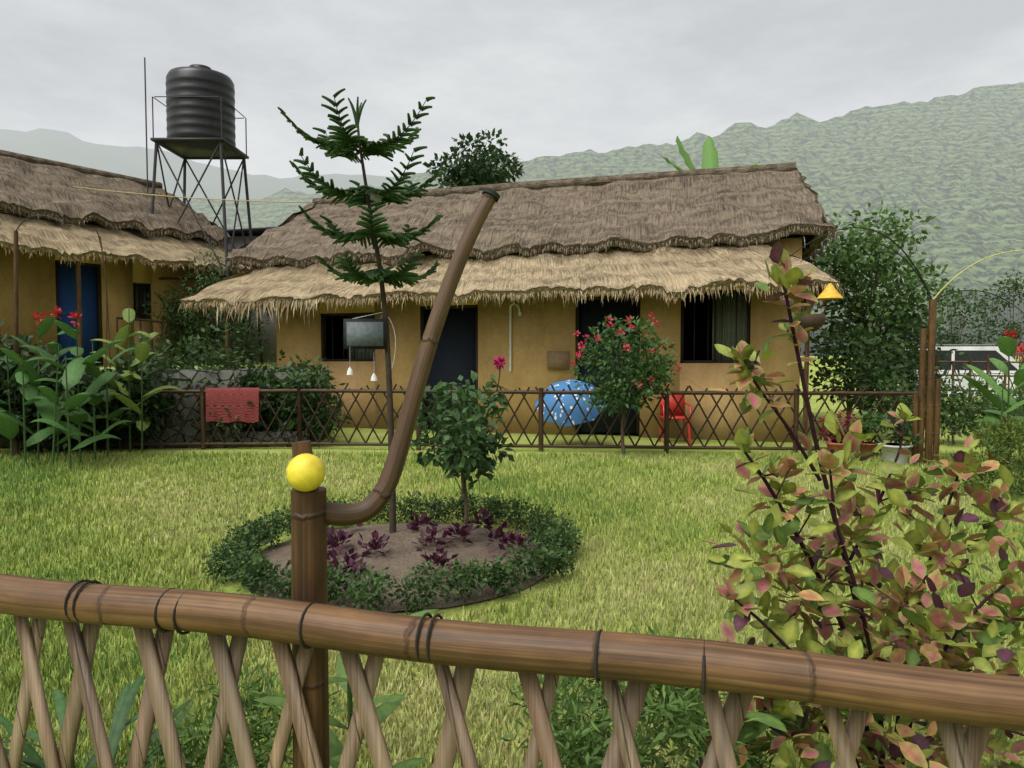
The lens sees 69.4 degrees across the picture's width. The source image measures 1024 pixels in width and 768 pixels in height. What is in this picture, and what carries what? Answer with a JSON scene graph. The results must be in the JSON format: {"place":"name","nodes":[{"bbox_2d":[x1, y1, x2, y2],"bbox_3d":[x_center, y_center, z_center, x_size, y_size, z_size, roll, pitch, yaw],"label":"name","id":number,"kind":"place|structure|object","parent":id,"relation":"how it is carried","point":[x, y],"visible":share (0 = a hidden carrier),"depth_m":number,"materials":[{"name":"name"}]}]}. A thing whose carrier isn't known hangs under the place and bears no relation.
{"place":"outdoors","nodes":[
{"label":"outdoors","id":0,"kind":"place"},
{"bbox_2d":[0,210,203,316],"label":"hut interior","id":1,"kind":"object","parent":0,"point":[136,285],"depth_m":18.86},
{"bbox_2d":[42,362,276,369],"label":"terrace","id":2,"kind":"structure","parent":0,"point":[256,365],"depth_m":17.18,"materials":[{"name":"grey concrete"}]},
{"bbox_2d":[75,258,81,357],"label":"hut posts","id":3,"kind":"object","parent":2,"relation":"on","point":[78,289],"visible":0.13,"depth_m":15.43,"materials":[{"name":"brown wood"}]},
{"bbox_2d":[0,211,211,365],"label":"hut walls","id":4,"kind":"structure","parent":2,"relation":"on","point":[37,285],"depth_m":16.83,"materials":[{"name":"yellow paint"}]},
{"bbox_2d":[55,260,151,365],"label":"doors and window","id":5,"kind":"structure","parent":4,"relation":"in","point":[91,296],"depth_m":16.62,"materials":[{"name":"blue wood"}]},
{"bbox_2d":[0,212,252,277],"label":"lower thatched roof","id":6,"kind":"structure","parent":4,"relation":"attached to","point":[55,237],"depth_m":15.90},
{"bbox_2d":[0,150,230,245],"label":"thatched roof","id":7,"kind":"structure","parent":6,"relation":"on","point":[33,185],"depth_m":16.99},
{"bbox_2d":[73,186,311,202],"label":"rope between huts","id":8,"kind":"object","parent":7,"relation":"attached to","point":[191,197],"visible":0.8,"depth_m":17.34,"materials":[{"name":"brown fabric"}]},
{"bbox_2d":[1,204,245,275],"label":"thatch fringe","id":9,"kind":"object","parent":6,"relation":"attached to","point":[109,257],"visible":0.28,"depth_m":15.91,"materials":[{"name":"plant"}]},
{"bbox_2d":[140,246,268,364],"bbox_3d":[-7.353,-1.420,18.000,2.824,3.806,2.551,0,3,0],"label":"shrub","id":10,"kind":"object","parent":2,"relation":"on","point":[181,320],"depth_m":17.65,"materials":[{"name":"green plant"}]},
{"bbox_2d":[0,128,473,201],"bbox_3d":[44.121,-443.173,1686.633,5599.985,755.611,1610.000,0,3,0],"label":"distant hill","id":11,"kind":"structure","parent":0,"point":[60,146],"depth_m":2132.78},
{"bbox_2d":[238,369,329,446],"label":"terrace steps","id":12,"kind":"structure","parent":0,"point":[251,437],"depth_m":12.26,"materials":[{"name":"grey stone"}]},
{"bbox_2d":[423,128,524,187],"bbox_3d":[-1.157,-3.610,22.825,3.152,8.347,2.860,0,3,0],"label":"tree","id":13,"kind":"object","parent":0,"point":[461,170],"depth_m":22.11,"materials":[{"name":"green plant"}]},
{"bbox_2d":[0,356,1023,767],"bbox_3d":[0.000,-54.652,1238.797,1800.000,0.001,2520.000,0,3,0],"label":"ground","id":14,"kind":"structure","parent":0,"point":[512,598],"depth_m":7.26,"materials":[{"name":"green plant"}]},
{"bbox_2d":[0,319,32,436],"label":"shrub","id":15,"kind":"object","parent":14,"relation":"on","point":[3,363],"visible":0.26,"depth_m":10.86,"materials":[{"name":"green plant"}]},
{"bbox_2d":[0,334,88,453],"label":"shrub","id":16,"kind":"object","parent":14,"relation":"on","point":[49,371],"depth_m":11.01,"materials":[{"name":"green plant"}]},
{"bbox_2d":[0,306,136,469],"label":"canna","id":17,"kind":"object","parent":14,"relation":"on","point":[50,411],"depth_m":10.23,"materials":[{"name":"green plant"}]},
{"bbox_2d":[19,359,136,452],"bbox_3d":[-6.945,0.378,11.582,1.960,1.629,1.909,0,3,0],"label":"shrub","id":18,"kind":"object","parent":14,"relation":"on","point":[100,408],"depth_m":11.34,"materials":[{"name":"green plant"}]},
{"bbox_2d":[13,215,163,456],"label":"poles and rail","id":19,"kind":"object","parent":14,"relation":"on","point":[15,319],"visible":0.64,"depth_m":10.97,"materials":[{"name":"brown wood"}]},
{"bbox_2d":[97,366,161,447],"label":"shrub","id":20,"kind":"object","parent":14,"relation":"on","point":[147,405],"visible":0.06,"depth_m":11.94,"materials":[{"name":"green plant"}]},
{"bbox_2d":[88,350,183,449],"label":"shrub","id":21,"kind":"object","parent":14,"relation":"on","point":[148,384],"depth_m":11.83,"materials":[{"name":"green plant"}]},
{"bbox_2d":[91,305,182,451],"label":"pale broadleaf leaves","id":22,"kind":"object","parent":14,"relation":"on","point":[142,352],"visible":0.85,"depth_m":11.53,"materials":[{"name":"green plant"}]},
{"bbox_2d":[0,366,308,448],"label":"terrace stone wall","id":23,"kind":"structure","parent":14,"relation":"on","point":[227,376],"depth_m":12.09,"materials":[{"name":"grey stone"}]},
{"bbox_2d":[185,363,271,448],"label":"shrub","id":24,"kind":"object","parent":23,"relation":"on","point":[238,423],"visible":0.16,"depth_m":12.04,"materials":[{"name":"green plant"}]},
{"bbox_2d":[125,363,220,442],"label":"shrub","id":25,"kind":"object","parent":14,"relation":"on","point":[168,412],"visible":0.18,"depth_m":12.01,"materials":[{"name":"green plant"}]},
{"bbox_2d":[102,387,301,449],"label":"fence rails","id":26,"kind":"object","parent":14,"relation":"on","point":[203,443],"visible":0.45,"depth_m":11.93,"materials":[{"name":"brown wood"}]},
{"bbox_2d":[109,384,297,443],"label":"fence slats","id":27,"kind":"object","parent":26,"relation":"attached to","point":[216,428],"visible":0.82,"depth_m":11.93,"materials":[{"name":"brown wood"}]},
{"bbox_2d":[206,388,260,422],"bbox_3d":[-4.502,0.340,11.938,0.842,0.563,0.122,0,3,-2],"label":"rug on fence","id":28,"kind":"object","parent":26,"relation":"hanging from","point":[234,401],"visible":0.99,"depth_m":11.89,"materials":[{"name":"fabric"}]},
{"bbox_2d":[144,57,263,363],"bbox_3d":[-7.972,-3.742,18.850,2.604,8.986,2.369,0,3,0],"label":"water tower stand","id":29,"kind":"object","parent":14,"relation":"on","point":[221,149],"visible":0.59,"depth_m":18.43,"materials":[{"name":"grey metal"}]},
{"bbox_2d":[165,64,235,146],"bbox_3d":[-7.859,-6.982,18.703,1.619,1.980,1.619,0,3,0],"label":"water tank","id":30,"kind":"object","parent":29,"relation":"on","point":[193,117],"visible":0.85,"depth_m":18.02,"materials":[{"name":"black plastic"}]},
{"bbox_2d":[122,321,293,380],"bbox_3d":[-5.467,-0.048,13.251,2.668,2.116,2.126,-2,3,-36],"label":"dark bush","id":31,"kind":"object","parent":14,"relation":"on","point":[221,358],"depth_m":12.94,"materials":[{"name":"green plant"}]},
{"bbox_2d":[212,227,276,361],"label":"shed","id":32,"kind":"structure","parent":14,"relation":"on","point":[238,243],"depth_m":21.45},
{"bbox_2d":[205,359,294,441],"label":"shrub","id":33,"kind":"object","parent":14,"relation":"on","point":[253,378],"depth_m":12.37,"materials":[{"name":"green plant"}]},
{"bbox_2d":[254,362,323,436],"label":"shrub","id":34,"kind":"object","parent":14,"relation":"on","point":[281,370],"depth_m":12.46,"materials":[{"name":"green plant"}]},
{"bbox_2d":[270,353,350,446],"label":"shrub","id":35,"kind":"object","parent":14,"relation":"on","point":[304,380],"depth_m":12.30,"materials":[{"name":"green plant"}]},
{"bbox_2d":[278,88,447,532],"bbox_3d":[-1.162,-0.484,5.941,1.299,3.528,1.212,0,3,0],"label":"araucaria","id":36,"kind":"object","parent":14,"relation":"on","point":[335,147],"depth_m":5.78,"materials":[{"name":"green plant"}]},
{"bbox_2d":[343,192,395,380],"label":"sign boards and bells","id":37,"kind":"object","parent":36,"relation":"hanging from","point":[365,333],"visible":0.97,"depth_m":5.86,"materials":[{"name":"grey metal"}]},
{"bbox_2d":[200,490,584,614],"bbox_3d":[-0.828,1.188,5.603,2.781,0.379,2.887,0,3,0],"label":"border hedge","id":38,"kind":"object","parent":14,"relation":"on","point":[239,566],"visible":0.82,"depth_m":4.96,"materials":[{"name":"green plant"}]},
{"bbox_2d":[0,609,786,767],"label":"strap plants","id":39,"kind":"object","parent":14,"relation":"on","point":[120,724],"visible":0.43,"depth_m":2.26,"materials":[{"name":"green plant"}]},
{"bbox_2d":[248,520,550,611],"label":"flower bed soil","id":40,"kind":"structure","parent":14,"relation":"on","point":[400,557],"depth_m":5.37,"materials":[{"name":"brown soil"}]},
{"bbox_2d":[286,506,538,590],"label":"purple plants","id":41,"kind":"object","parent":40,"relation":"on","point":[373,544],"visible":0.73,"depth_m":5.42,"materials":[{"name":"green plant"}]},
{"bbox_2d":[410,371,514,542],"bbox_3d":[-0.417,0.570,5.695,0.921,1.353,1.006,0,3,0],"label":"shrub","id":42,"kind":"object","parent":40,"relation":"on","point":[475,441],"depth_m":5.60,"materials":[{"name":"green plant"}]},
{"bbox_2d":[479,357,507,426],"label":"flowering plant","id":43,"kind":"object","parent":42,"relation":"attached to","point":[498,361],"visible":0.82,"depth_m":5.77,"materials":[{"name":"pink plant"}]},
{"bbox_2d":[121,621,799,767],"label":"foreground plants","id":44,"kind":"object","parent":14,"relation":"on","point":[684,711],"visible":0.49,"depth_m":2.12,"materials":[{"name":"green plant"}]},
{"bbox_2d":[0,193,1023,767],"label":"railing","id":45,"kind":"object","parent":14,"relation":"on","point":[956,697],"visible":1,"depth_m":1.53,"materials":[{"name":"brown wood"}]},
{"bbox_2d":[64,188,705,694],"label":"rope bindings","id":46,"kind":"object","parent":45,"relation":"on","point":[492,192],"visible":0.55,"depth_m":1.57,"materials":[{"name":"brown fabric"}]},
{"bbox_2d":[0,615,991,767],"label":"railing slats","id":47,"kind":"object","parent":45,"relation":"attached to","point":[965,748],"depth_m":1.66,"materials":[{"name":"brown wood"}]},
{"bbox_2d":[225,288,810,433],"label":"hut posts","id":48,"kind":"object","parent":14,"relation":"on","point":[806,376],"visible":0.23,"depth_m":11.89,"materials":[{"name":"brown wood"}]},
{"bbox_2d":[276,238,801,442],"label":"hut walls","id":49,"kind":"structure","parent":14,"relation":"on","point":[542,327],"depth_m":14.10,"materials":[{"name":"yellow paint"}]},
{"bbox_2d":[179,243,841,313],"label":"lower thatched roof","id":50,"kind":"structure","parent":49,"relation":"attached to","point":[678,268],"depth_m":13.20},
{"bbox_2d":[178,283,840,328],"bbox_3d":[-0.835,-1.288,13.134,12.343,0.733,0.328,1,3,16],"label":"thatch fringe","id":51,"kind":"object","parent":50,"relation":"attached to","point":[313,303],"visible":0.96,"depth_m":13.96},
{"bbox_2d":[227,162,836,268],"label":"thatched roof","id":52,"kind":"structure","parent":49,"relation":"on","point":[707,206],"depth_m":14.54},
{"bbox_2d":[180,226,843,316],"bbox_3d":[0.113,-2.097,16.329,12.565,1.450,6.897,1,3,17],"label":"thatched eave","id":53,"kind":"object","parent":52,"relation":"attached to","point":[781,234],"visible":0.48,"depth_m":13.21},
{"bbox_2d":[321,289,750,433],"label":"doors and windows","id":54,"kind":"structure","parent":49,"relation":"in","point":[456,355],"depth_m":13.92,"materials":[{"name":"black wood"}]},
{"bbox_2d":[509,302,569,370],"bbox_3d":[0.518,-0.896,14.019,1.194,1.326,0.096,1,3,17],"label":"wall pipe","id":55,"kind":"object","parent":49,"relation":"attached to","point":[558,359],"visible":1,"depth_m":13.92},
{"bbox_2d":[795,285,830,336],"bbox_3d":[4.689,-1.157,11.537,0.515,0.851,0.519,0,3,0],"label":"hanging basket","id":56,"kind":"object","parent":49,"relation":"attached to","point":[816,322],"visible":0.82,"depth_m":11.44,"materials":[{"name":"brown wicker"}]},
{"bbox_2d":[817,265,842,298],"bbox_3d":[4.253,-1.369,9.884,0.340,0.450,0.332,0,3,0],"label":"hanging lamp","id":57,"kind":"object","parent":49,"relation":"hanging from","point":[830,291],"visible":0.98,"depth_m":9.82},
{"bbox_2d":[534,379,604,426],"bbox_3d":[0.967,0.319,12.327,1.138,0.790,0.954,1,3,30],"label":"umbrella","id":58,"kind":"object","parent":14,"relation":"on","point":[568,401],"visible":0.59,"depth_m":11.96,"materials":[{"name":"fabric"}]},
{"bbox_2d":[300,388,925,453],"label":"fence rails","id":59,"kind":"object","parent":14,"relation":"on","point":[540,445],"visible":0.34,"depth_m":11.54,"materials":[{"name":"brown wood"}]},
{"bbox_2d":[301,383,925,448],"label":"fence slats","id":60,"kind":"object","parent":59,"relation":"on","point":[652,414],"visible":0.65,"depth_m":11.58,"materials":[{"name":"brown wood"}]},
{"bbox_2d":[569,312,681,457],"bbox_3d":[1.654,0.017,11.061,1.661,2.173,1.467,0,3,0],"label":"flower shrub","id":61,"kind":"object","parent":14,"relation":"on","point":[661,375],"depth_m":10.81,"materials":[{"name":"green plant"}]},
{"bbox_2d":[659,395,691,444],"bbox_3d":[2.807,0.582,12.776,0.496,0.882,0.507,0,3,0],"label":"red plastic chair","id":62,"kind":"object","parent":14,"relation":"on","point":[678,414],"visible":0.59,"depth_m":12.93,"materials":[{"name":"red plastic"}]},
{"bbox_2d":[661,136,759,170],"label":"banana plant","id":63,"kind":"object","parent":14,"relation":"on","point":[710,156],"visible":0.25,"depth_m":21.50,"materials":[{"name":"green plant"}]},
{"bbox_2d":[667,241,1023,767],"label":"shrub","id":64,"kind":"object","parent":14,"relation":"on","point":[932,633],"depth_m":2.19,"materials":[{"name":"green plant"}]},
{"bbox_2d":[800,322,911,430],"bbox_3d":[6.359,-0.113,14.039,2.180,2.161,1.904,0,3,0],"label":"bush","id":65,"kind":"object","parent":14,"relation":"on","point":[847,352],"depth_m":13.68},
{"bbox_2d":[803,199,952,421],"bbox_3d":[7.374,-1.454,15.439,3.362,4.713,3.033,0,3,0],"label":"tree","id":66,"kind":"object","parent":14,"relation":"on","point":[847,258],"depth_m":15.03,"materials":[{"name":"green plant"}]},
{"bbox_2d":[816,316,945,421],"bbox_3d":[8.243,-0.492,16.698,2.443,2.682,2.465,0,3,0],"label":"shrub","id":67,"kind":"object","parent":14,"relation":"on","point":[914,337],"depth_m":16.19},
{"bbox_2d":[858,375,942,439],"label":"potted plant","id":68,"kind":"object","parent":14,"relation":"on","point":[887,400],"depth_m":12.99,"materials":[{"name":"green plant"}]},
{"bbox_2d":[790,227,1023,313],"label":"gate arch strips","id":69,"kind":"object","parent":14,"relation":"on","point":[923,282],"visible":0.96,"depth_m":10.10,"materials":[{"name":"brown wood"}]},
{"bbox_2d":[862,334,971,412],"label":"shrub","id":70,"kind":"object","parent":14,"relation":"on","point":[910,372],"depth_m":14.74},
{"bbox_2d":[825,441,1012,468],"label":"flower pots","id":71,"kind":"object","parent":14,"relation":"on","point":[885,453],"visible":0.51,"depth_m":10.21,"materials":[{"name":"ceramic"}]},
{"bbox_2d":[815,407,1004,450],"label":"potted plants","id":72,"kind":"object","parent":71,"relation":"on","point":[868,425],"visible":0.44,"depth_m":10.59,"materials":[{"name":"green plant"}]},
{"bbox_2d":[911,299,941,465],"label":"gate posts","id":73,"kind":"object","parent":14,"relation":"on","point":[933,410],"visible":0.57,"depth_m":10.18,"materials":[{"name":"brown wood"}]},
{"bbox_2d":[872,354,1023,412],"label":"fence","id":74,"kind":"object","parent":14,"relation":"on","point":[987,362],"visible":0.29,"depth_m":14.69,"materials":[{"name":"white wood"}]},
{"bbox_2d":[908,286,997,346],"bbox_3d":[14.296,-1.388,23.932,3.108,3.823,2.963,0,3,0],"label":"tree","id":75,"kind":"object","parent":14,"relation":"on","point":[958,300],"depth_m":23.65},
{"bbox_2d":[912,375,997,445],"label":"shrub","id":76,"kind":"object","parent":14,"relation":"on","point":[960,405],"depth_m":12.45,"materials":[{"name":"green plant"}]},
{"bbox_2d":[897,344,1018,401],"bbox_3d":[12.064,-0.165,19.510,4.310,1.760,2.140,1,3,28],"label":"parked suv","id":77,"kind":"object","parent":14,"relation":"on","point":[979,352],"visible":0.15,"depth_m":18.75,"materials":[{"name":"paint"}]},
{"bbox_2d":[950,415,1023,497],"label":"golden thuja","id":78,"kind":"object","parent":14,"relation":"on","point":[1003,432],"visible":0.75,"depth_m":7.93,"materials":[{"name":"green plant"}]},
{"bbox_2d":[951,371,1023,431],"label":"shrub","id":79,"kind":"object","parent":14,"relation":"on","point":[971,392],"depth_m":13.65,"materials":[{"name":"green plant"}]},
{"bbox_2d":[961,329,1023,468],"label":"plant","id":80,"kind":"object","parent":14,"relation":"on","point":[1007,346],"depth_m":9.53,"materials":[{"name":"green plant"}]},
{"bbox_2d":[973,269,1023,364],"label":"tree","id":81,"kind":"object","parent":14,"relation":"on","point":[1014,289],"depth_m":25.93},
{"bbox_2d":[981,386,1023,446],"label":"leafy plant","id":82,"kind":"object","parent":14,"relation":"on","point":[1014,393],"depth_m":12.02,"materials":[{"name":"green plant"}]},
{"bbox_2d":[0,0,1023,177],"label":"sky","id":83,"kind":"structure","parent":0,"point":[557,77],"materials":[{"name":"grey"}]},
{"bbox_2d":[326,236,801,359],"bbox_3d":[0.585,-0.919,16.246,10.410,3.539,4.200,1,3,17],"label":"hut interior","id":84,"kind":"object","parent":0,"point":[702,343],"visible":0.07,"depth_m":14.67,"materials":[{"name":"black"}]},
{"bbox_2d":[186,82,1023,355],"bbox_3d":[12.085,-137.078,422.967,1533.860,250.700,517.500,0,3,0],"label":"hills","id":85,"kind":"structure","parent":0,"point":[954,164],"depth_m":506.09,"materials":[{"name":"green plant"}]}
]}

